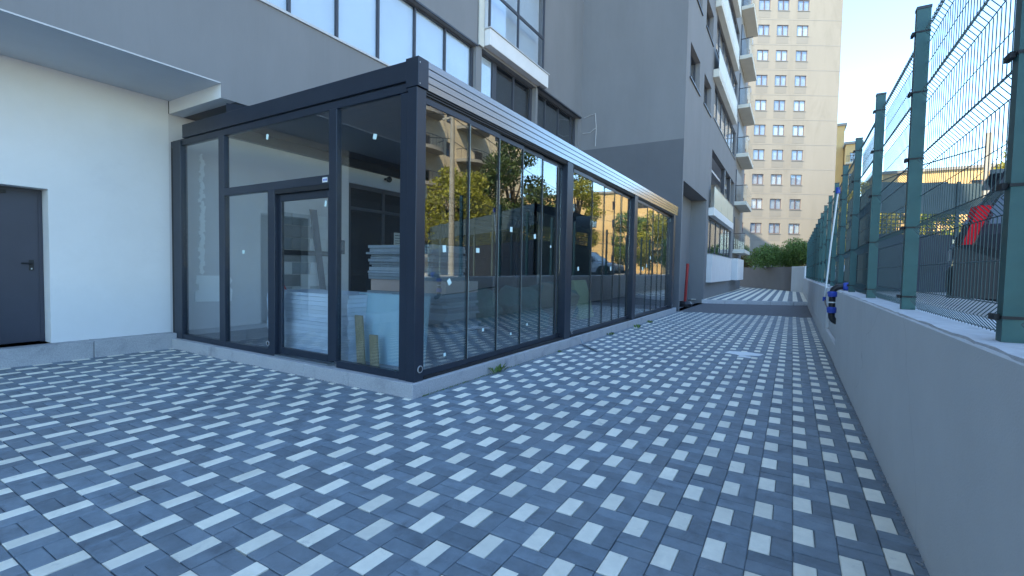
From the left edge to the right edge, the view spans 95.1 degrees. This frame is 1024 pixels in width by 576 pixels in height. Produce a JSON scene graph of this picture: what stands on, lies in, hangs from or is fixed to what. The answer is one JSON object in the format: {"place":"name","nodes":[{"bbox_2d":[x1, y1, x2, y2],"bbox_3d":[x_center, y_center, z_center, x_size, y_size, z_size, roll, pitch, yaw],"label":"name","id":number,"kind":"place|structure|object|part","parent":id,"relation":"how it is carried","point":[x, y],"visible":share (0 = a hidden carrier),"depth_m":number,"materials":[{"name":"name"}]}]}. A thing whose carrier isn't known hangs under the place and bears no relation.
{"place":"outdoors","nodes":[
{"label":"outdoors","id":0,"kind":"place"},
{"bbox_2d":[0,311,929,575],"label":"pavement","id":1,"kind":"structure","parent":0,"point":[676,443],"depth_m":3.31,"materials":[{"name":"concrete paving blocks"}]},
{"bbox_2d":[0,332,176,368],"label":"wall plinth","id":2,"kind":"structure","parent":1,"relation":"on","point":[35,353],"depth_m":6.72,"materials":[{"name":"concrete"}]},
{"bbox_2d":[171,55,677,399],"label":"glass pavilion","id":3,"kind":"structure","parent":1,"relation":"on","point":[415,125],"depth_m":6.93,"materials":[{"name":"metal"}]},
{"bbox_2d":[278,190,333,362],"bbox_3d":[-2.705,-0.162,6.127,1.103,2.160,0.048,3,3,31],"label":"sliding door","id":4,"kind":"structure","parent":3,"relation":"in","point":[283,198],"depth_m":6.33,"materials":[{"name":"black glass"}]},
{"bbox_2d":[309,209,325,289],"bbox_3d":[-4.180,-0.461,10.183,0.049,2.438,0.483,3,3,34],"label":"dark plank","id":5,"kind":"object","parent":3,"relation":"on","point":[317,242],"visible":0.64,"depth_m":10.11,"materials":[{"name":"paint"}]},
{"bbox_2d":[267,289,390,361],"bbox_3d":[-2.665,0.492,6.798,1.767,0.872,0.780,3,3,31],"label":"pale board stack","id":6,"kind":"object","parent":3,"relation":"on","point":[306,319],"visible":0.62,"depth_m":6.37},
{"bbox_2d":[355,315,365,363],"bbox_3d":[-1.952,0.666,6.021,0.264,0.618,0.085,5,4,57],"label":"wood offcut","id":7,"kind":"object","parent":3,"relation":"on","point":[360,338],"visible":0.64,"depth_m":6.00,"materials":[{"name":"brown wood"}]},
{"bbox_2d":[369,334,378,365],"bbox_3d":[-1.735,0.791,5.896,0.220,0.388,0.090,3,3,31],"label":"wood offcut","id":8,"kind":"object","parent":3,"relation":"on","point":[374,350],"visible":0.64,"depth_m":5.88,"materials":[{"name":"brown wood"}]},
{"bbox_2d":[359,292,430,368],"bbox_3d":[-1.573,0.532,6.041,1.250,0.898,0.120,3,3,31],"label":"foam insulation board","id":9,"kind":"object","parent":3,"relation":"on","point":[382,317],"visible":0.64,"depth_m":6.06,"materials":[{"name":"plastic"}]},
{"bbox_2d":[366,244,480,359],"bbox_3d":[-1.347,0.156,7.040,1.582,1.571,0.854,3,3,31],"label":"board stack","id":10,"kind":"object","parent":3,"relation":"on","point":[447,326],"visible":0.53,"depth_m":6.64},
{"bbox_2d":[474,288,502,329],"bbox_3d":[-0.723,0.418,9.767,1.195,0.845,0.831,3,3,31],"label":"sack","id":11,"kind":"object","parent":3,"relation":"on","point":[486,303],"visible":0.47,"depth_m":9.38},
{"bbox_2d":[503,305,549,332],"bbox_3d":[0.298,0.611,9.513,0.918,0.519,0.896,3,3,31],"label":"sack","id":12,"kind":"object","parent":3,"relation":"on","point":[530,316],"visible":0.94,"depth_m":9.20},
{"bbox_2d":[529,282,578,318],"bbox_3d":[0.879,0.326,11.259,1.442,0.965,1.040,3,3,31],"label":"sack","id":13,"kind":"object","parent":3,"relation":"on","point":[536,287],"visible":0.12,"depth_m":11.05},
{"bbox_2d":[539,282,579,326],"bbox_3d":[1.010,0.400,10.600,0.928,1.024,0.500,3,3,31],"label":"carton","id":14,"kind":"object","parent":3,"relation":"on","point":[547,299],"visible":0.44,"depth_m":10.43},
{"bbox_2d":[422,351,557,396],"bbox_3d":[0.100,1.125,6.902,0.055,0.010,4.188,3,3,31],"label":"moss","id":15,"kind":"object","parent":1,"relation":"on","point":[473,379],"visible":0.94,"depth_m":5.73,"materials":[{"name":"green plant"}]},
{"bbox_2d":[488,363,507,374],"bbox_3d":[-0.220,1.093,6.345,0.366,0.118,0.261,0,2,-13],"label":"weed","id":16,"kind":"object","parent":1,"relation":"on","point":[499,368],"visible":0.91,"depth_m":6.34,"materials":[{"name":"green plant"}]},
{"bbox_2d":[580,339,597,351],"bbox_3d":[1.393,1.038,8.504,0.031,0.108,0.829,1,2,-12],"label":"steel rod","id":17,"kind":"object","parent":1,"relation":"on","point":[588,346],"visible":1,"depth_m":8.49,"materials":[{"name":"grey metal"}]},
{"bbox_2d":[724,351,762,357],"bbox_3d":[3.990,1.150,8.140,0.602,0.006,0.536,-1,3,-43],"label":"cement spill","id":18,"kind":"object","parent":1,"relation":"on","point":[745,354],"visible":1,"depth_m":8.13,"materials":[{"name":"concrete"}]},
{"bbox_2d":[571,280,593,319],"bbox_3d":[1.820,0.291,12.212,0.350,0.988,0.994,3,3,31],"label":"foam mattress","id":19,"kind":"object","parent":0,"point":[580,287],"visible":0.89,"depth_m":12.11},
{"bbox_2d":[677,303,812,317],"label":"driveway","id":20,"kind":"structure","parent":0,"point":[792,311],"depth_m":18.02,"materials":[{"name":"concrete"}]},
{"bbox_2d":[679,264,692,306],"bbox_3d":[7.067,-0.120,19.084,0.600,1.752,0.585,3,3,31],"label":"red pole","id":21,"kind":"object","parent":20,"relation":"on","point":[684,303],"visible":0.83,"depth_m":18.99,"materials":[{"name":"red plastic"}]},
{"bbox_2d":[702,299,806,305],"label":"kerb","id":22,"kind":"structure","parent":20,"relation":"on","point":[753,302],"depth_m":21.09,"materials":[{"name":"grey concrete"}]},
{"bbox_2d":[690,286,806,304],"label":"raised pavement","id":23,"kind":"structure","parent":0,"point":[752,294],"depth_m":25.65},
{"bbox_2d":[740,266,805,292],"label":"planter wall","id":24,"kind":"structure","parent":23,"relation":"on","point":[784,278],"depth_m":35.55,"materials":[{"name":"grey concrete"}]},
{"bbox_2d":[838,0,1015,181],"label":"sky","id":25,"kind":"structure","parent":0,"point":[876,43],"materials":[{"name":"white"}]},
{"bbox_2d":[882,291,997,317],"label":"car park","id":26,"kind":"structure","parent":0,"point":[983,307],"depth_m":8.32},
{"bbox_2d":[834,123,846,253],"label":"ochre house","id":27,"kind":"structure","parent":26,"relation":"on","point":[841,128],"depth_m":70.23,"materials":[{"name":"yellow paint"}]},
{"bbox_2d":[843,140,863,264],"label":"ochre house","id":28,"kind":"structure","parent":26,"relation":"on","point":[849,154],"depth_m":67.60,"materials":[{"name":"yellow paint"}]},
{"bbox_2d":[831,181,883,247],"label":"tree","id":29,"kind":"object","parent":26,"relation":"on","point":[847,204],"visible":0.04,"depth_m":48.17,"materials":[{"name":"green plant"}]},
{"bbox_2d":[879,213,928,234],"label":"tree","id":30,"kind":"object","parent":26,"relation":"on","point":[888,225],"visible":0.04,"depth_m":48.16,"materials":[{"name":"green plant"}]},
{"bbox_2d":[848,181,981,292],"bbox_3d":[17.453,-1.463,15.823,14.104,3.196,4.732,1,2,0],"label":"screen fence","id":31,"kind":"object","parent":26,"relation":"on","point":[890,260],"visible":0.12,"depth_m":13.52,"materials":[{"name":"metal"}]},
{"bbox_2d":[868,132,992,196],"bbox_3d":[12.293,-2.069,14.207,0.167,4.450,3.209,0,3,-25],"label":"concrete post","id":32,"kind":"object","parent":26,"relation":"on","point":[987,153],"visible":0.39,"depth_m":12.73,"materials":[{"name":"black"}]},
{"bbox_2d":[864,163,1002,234],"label":"ochre house","id":33,"kind":"structure","parent":26,"relation":"on","point":[939,178],"depth_m":57.95,"materials":[{"name":"yellow"}]},
{"bbox_2d":[971,180,982,183],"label":"window","id":34,"kind":"structure","parent":33,"relation":"in","point":[978,181],"depth_m":56.94,"materials":[{"name":"grey"}]},
{"bbox_2d":[920,214,963,234],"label":"tree","id":35,"kind":"object","parent":26,"relation":"on","point":[951,226],"visible":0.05,"depth_m":49.37,"materials":[{"name":"green plant"}]},
{"bbox_2d":[945,169,1005,301],"bbox_3d":[6.438,-0.338,3.678,4.420,1.626,2.120,3,3,42],"label":"parked car","id":36,"kind":"object","parent":26,"relation":"on","point":[989,241],"visible":0.33,"depth_m":4.39,"materials":[{"name":"grey"}]},
{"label":"windows","id":37,"kind":"part","parent":36,"relation":"part of","materials":[{"name":"glass"}]},
{"bbox_2d":[994,141,1007,168],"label":"tree","id":38,"kind":"object","parent":26,"relation":"on","point":[1002,166],"visible":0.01,"depth_m":43.72,"materials":[{"name":"green plant"}]},
{"label":"ground","id":39,"kind":"structure","parent":0,"visible":0},
{"bbox_2d":[0,0,758,346],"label":"apartment building","id":40,"kind":"structure","parent":39,"relation":"on","point":[102,102],"depth_m":9.04,"materials":[{"name":"white paint"}]},
{"bbox_2d":[0,186,44,343],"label":"door","id":41,"kind":"structure","parent":40,"relation":"in","point":[22,312],"depth_m":6.51,"materials":[{"name":"paint"}]},
{"bbox_2d":[197,153,205,274],"bbox_3d":[-5.447,-1.290,8.220,0.043,2.114,0.143,3,3,31],"label":"foam bead","id":42,"kind":"object","parent":40,"relation":"attached to","point":[201,250],"visible":1,"depth_m":8.22,"materials":[{"name":"white"}]},
{"bbox_2d":[195,275,231,301],"bbox_3d":[-5.369,0.011,8.443,0.030,0.480,0.630,3,3,31],"label":"foam sheet","id":43,"kind":"object","parent":40,"relation":"attached to","point":[208,289],"visible":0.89,"depth_m":8.34,"materials":[{"name":"white"}]},
{"bbox_2d":[284,212,327,289],"bbox_3d":[-4.423,-0.419,9.950,0.077,2.281,1.350,3,3,31],"label":"block infill","id":44,"kind":"object","parent":40,"relation":"attached to","point":[300,244],"visible":0.45,"depth_m":9.91,"materials":[{"name":"concrete"}]},
{"bbox_2d":[341,240,344,253],"bbox_3d":[-3.923,-0.941,10.795,0.032,0.320,0.160,3,3,31],"label":"keypad","id":45,"kind":"object","parent":40,"relation":"attached to","point":[342,246],"visible":0.59,"depth_m":10.81,"materials":[{"name":"black"}]},
{"bbox_2d":[266,0,472,86],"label":"window","id":46,"kind":"structure","parent":40,"relation":"in","point":[393,32],"depth_m":9.97,"materials":[{"name":"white glass"}]},
{"bbox_2d":[384,177,391,182],"bbox_3d":[-3.125,-2.731,11.813,0.222,0.150,0.150,3,3,31],"label":"dome camera","id":47,"kind":"object","parent":40,"relation":"attached to","point":[388,179],"visible":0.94,"depth_m":11.75,"materials":[{"name":"black plastic"}]},
{"bbox_2d":[394,233,399,244],"bbox_3d":[-3.019,-1.273,12.313,0.006,0.350,0.230,3,3,31],"label":"notice","id":48,"kind":"object","parent":40,"relation":"attached to","point":[396,238],"visible":0.89,"depth_m":12.31,"materials":[{"name":"paper"}]},
{"bbox_2d":[481,54,494,99],"bbox_3d":[-0.764,-5.586,13.034,0.074,1.690,0.870,3,3,31],"label":"window","id":49,"kind":"structure","parent":40,"relation":"in","point":[488,66],"depth_m":13.18,"materials":[{"name":"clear glass"}]},
{"bbox_2d":[494,63,531,120],"bbox_3d":[-0.032,-5.630,14.402,0.224,1.690,2.230,3,3,31],"label":"window","id":50,"kind":"structure","parent":40,"relation":"in","point":[507,92],"depth_m":14.41,"materials":[{"name":"black glass"}]},
{"bbox_2d":[528,91,574,146],"bbox_3d":[1.487,-5.707,16.900,0.224,1.690,3.380,3,3,31],"label":"window","id":51,"kind":"structure","parent":40,"relation":"in","point":[550,119],"depth_m":17.02,"materials":[{"name":"black glass"}]},
{"bbox_2d":[690,55,695,81],"bbox_3d":[6.767,-8.286,17.846,0.066,1.240,2.000,3,3,31],"label":"window","id":52,"kind":"structure","parent":40,"relation":"in","point":[694,68],"depth_m":18.61,"materials":[{"name":"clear glass"}]},
{"bbox_2d":[704,83,706,105],"bbox_3d":[8.307,-8.365,20.419,0.066,1.240,1.900,3,3,31],"label":"window","id":53,"kind":"structure","parent":40,"relation":"in","point":[704,83],"depth_m":21.15,"materials":[{"name":"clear glass"}]},
{"bbox_2d":[707,218,730,257],"bbox_3d":[11.449,-2.600,26.002,0.224,1.750,9.500,3,3,31],"label":"window","id":54,"kind":"structure","parent":40,"relation":"in","point":[719,237],"depth_m":25.40,"materials":[{"name":"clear glass"}]},
{"bbox_2d":[714,87,734,154],"bbox_3d":[11.786,-8.947,26.043,0.144,1.620,9.350,3,3,31],"label":"window","id":55,"kind":"structure","parent":40,"relation":"in","point":[720,115],"depth_m":25.53,"materials":[{"name":"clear glass"}]},
{"bbox_2d":[716,19,736,93],"bbox_3d":[11.877,-12.077,25.891,0.066,1.620,9.350,3,3,31],"label":"window","id":56,"kind":"structure","parent":40,"relation":"in","point":[720,41],"depth_m":24.87,"materials":[{"name":"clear glass"}]},
{"bbox_2d":[729,0,738,37],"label":"window","id":57,"kind":"structure","parent":40,"relation":"in","point":[730,2],"depth_m":27.63,"materials":[{"name":"black glass"}]},
{"bbox_2d":[741,0,842,266],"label":"tower block","id":58,"kind":"structure","parent":39,"relation":"on","point":[789,177],"depth_m":52.44,"materials":[{"name":"beige"}]},
{"bbox_2d":[750,223,761,240],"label":"window","id":59,"kind":"structure","parent":58,"relation":"in","point":[755,228],"depth_m":52.99,"materials":[{"name":"blue"}]},
{"bbox_2d":[751,198,761,215],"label":"window","id":60,"kind":"structure","parent":58,"relation":"in","point":[755,203],"depth_m":52.90,"materials":[{"name":"blue"}]},
{"bbox_2d":[751,174,763,191],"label":"window","id":61,"kind":"structure","parent":58,"relation":"in","point":[757,179],"depth_m":52.76,"materials":[{"name":"blue"}]},
{"bbox_2d":[753,149,763,166],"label":"window","id":62,"kind":"structure","parent":58,"relation":"in","point":[758,154],"depth_m":52.67,"materials":[{"name":"blue"}]},
{"bbox_2d":[753,125,765,142],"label":"window","id":63,"kind":"structure","parent":58,"relation":"in","point":[759,130],"depth_m":52.54,"materials":[{"name":"blue"}]},
{"bbox_2d":[755,100,766,117],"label":"window","id":64,"kind":"structure","parent":58,"relation":"in","point":[760,105],"depth_m":52.41,"materials":[{"name":"blue"}]},
{"bbox_2d":[755,75,767,92],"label":"window","id":65,"kind":"structure","parent":58,"relation":"in","point":[761,85],"depth_m":52.30,"materials":[{"name":"blue"}]},
{"bbox_2d":[757,50,768,67],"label":"window","id":66,"kind":"structure","parent":58,"relation":"in","point":[762,55],"depth_m":52.18,"materials":[{"name":"blue"}]},
{"bbox_2d":[757,25,769,42],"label":"window","id":67,"kind":"structure","parent":58,"relation":"in","point":[763,30],"depth_m":52.07,"materials":[{"name":"blue"}]},
{"bbox_2d":[758,0,770,17],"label":"window","id":68,"kind":"structure","parent":58,"relation":"in","point":[764,5],"depth_m":51.98,"materials":[{"name":"blue"}]},
{"bbox_2d":[768,223,779,240],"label":"window","id":69,"kind":"structure","parent":58,"relation":"in","point":[774,228],"depth_m":52.99,"materials":[{"name":"blue"}]},
{"bbox_2d":[769,199,781,216],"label":"window","id":70,"kind":"structure","parent":58,"relation":"in","point":[775,204],"depth_m":52.88,"materials":[{"name":"blue"}]},
{"bbox_2d":[770,174,781,191],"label":"window","id":71,"kind":"structure","parent":58,"relation":"in","point":[776,179],"depth_m":52.76,"materials":[{"name":"blue"}]},
{"bbox_2d":[771,150,783,167],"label":"window","id":72,"kind":"structure","parent":58,"relation":"in","point":[777,155],"depth_m":52.65,"materials":[{"name":"blue"}]},
{"bbox_2d":[772,125,784,142],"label":"window","id":73,"kind":"structure","parent":58,"relation":"in","point":[778,135],"depth_m":52.53,"materials":[{"name":"blue"}]},
{"bbox_2d":[773,100,784,117],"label":"window","id":74,"kind":"structure","parent":58,"relation":"in","point":[779,105],"depth_m":52.41,"materials":[{"name":"blue"}]},
{"bbox_2d":[774,75,785,92],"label":"window","id":75,"kind":"structure","parent":58,"relation":"in","point":[780,80],"depth_m":52.31,"materials":[{"name":"blue"}]},
{"bbox_2d":[775,50,786,68],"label":"window","id":76,"kind":"structure","parent":58,"relation":"in","point":[781,55],"depth_m":52.20,"materials":[{"name":"blue"}]},
{"bbox_2d":[776,25,787,42],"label":"window","id":77,"kind":"structure","parent":58,"relation":"in","point":[782,30],"depth_m":52.07,"materials":[{"name":"blue"}]},
{"bbox_2d":[777,0,789,17],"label":"window","id":78,"kind":"structure","parent":58,"relation":"in","point":[783,10],"depth_m":51.96,"materials":[{"name":"grey"}]},
{"bbox_2d":[788,224,799,240],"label":"window","id":79,"kind":"structure","parent":58,"relation":"in","point":[792,228],"depth_m":53.06,"materials":[{"name":"grey"}]},
{"bbox_2d":[789,199,800,216],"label":"window","id":80,"kind":"structure","parent":58,"relation":"in","point":[794,205],"depth_m":52.88,"materials":[{"name":"grey"}]},
{"bbox_2d":[790,175,801,192],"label":"window","id":81,"kind":"structure","parent":58,"relation":"in","point":[796,180],"depth_m":52.76,"materials":[{"name":"grey"}]},
{"bbox_2d":[791,150,802,167],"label":"window","id":82,"kind":"structure","parent":58,"relation":"in","point":[797,155],"depth_m":52.65,"materials":[{"name":"grey"}]},
{"bbox_2d":[792,125,803,142],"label":"window","id":83,"kind":"structure","parent":58,"relation":"in","point":[798,130],"depth_m":52.54,"materials":[{"name":"grey"}]},
{"bbox_2d":[793,101,804,118],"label":"window","id":84,"kind":"structure","parent":58,"relation":"in","point":[798,105],"depth_m":52.42,"materials":[{"name":"grey glass"}]},
{"bbox_2d":[794,76,806,93],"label":"window","id":85,"kind":"structure","parent":58,"relation":"in","point":[800,81],"depth_m":52.30,"materials":[{"name":"grey glass"}]},
{"bbox_2d":[795,51,807,68],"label":"window","id":86,"kind":"structure","parent":58,"relation":"in","point":[801,56],"depth_m":52.20,"materials":[{"name":"grey"}]},
{"bbox_2d":[796,25,808,43],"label":"window","id":87,"kind":"structure","parent":58,"relation":"in","point":[801,30],"depth_m":52.10,"materials":[{"name":"grey"}]},
{"bbox_2d":[797,0,809,18],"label":"window","id":88,"kind":"structure","parent":58,"relation":"in","point":[803,5],"depth_m":51.96,"materials":[{"name":"grey"}]},
{"bbox_2d":[803,278,1023,575],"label":"retaining wall","id":89,"kind":"structure","parent":39,"relation":"on","point":[937,401],"depth_m":2.17,"materials":[{"name":"grey concrete"}]},
{"bbox_2d":[826,282,848,323],"bbox_3d":[5.272,0.253,7.485,0.405,0.686,0.140,3,3,31],"label":"water pipe","id":90,"kind":"object","parent":89,"relation":"attached to","point":[831,308],"visible":0.84,"depth_m":7.51,"materials":[{"name":"black plastic"}]},
{"bbox_2d":[806,0,1023,342],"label":"fence","id":91,"kind":"object","parent":89,"relation":"on","point":[1007,316],"visible":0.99,"depth_m":3.25,"materials":[{"name":"green metal"}]},
{"bbox_2d":[823,187,840,306],"bbox_3d":[6.012,-0.781,8.696,0.215,2.494,2.534,3,3,31],"label":"white hose","id":92,"kind":"object","parent":91,"relation":"attached to","point":[837,193],"visible":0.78,"depth_m":9.69,"materials":[{"name":"white plastic"}]},
{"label":"planter soil","id":93,"kind":"structure","parent":0,"visible":0},
{"bbox_2d":[741,255,751,266],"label":"shrub","id":94,"kind":"object","parent":93,"relation":"on","point":[743,257],"visible":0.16,"depth_m":43.98,"materials":[{"name":"green plant"}]},
{"bbox_2d":[744,243,803,269],"bbox_3d":[20.842,-2.281,37.055,4.458,2.711,3.792,3,3,31],"label":"shrub","id":95,"kind":"object","parent":93,"relation":"on","point":[769,254],"visible":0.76,"depth_m":36.54,"materials":[{"name":"green plant"}]},
{"bbox_2d":[780,236,836,265],"bbox_3d":[21.700,-2.365,34.182,3.793,3.144,3.261,3,3,31],"label":"shrub","id":96,"kind":"object","parent":93,"relation":"on","point":[798,248],"visible":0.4,"depth_m":34.26,"materials":[{"name":"green plant"}]}
]}

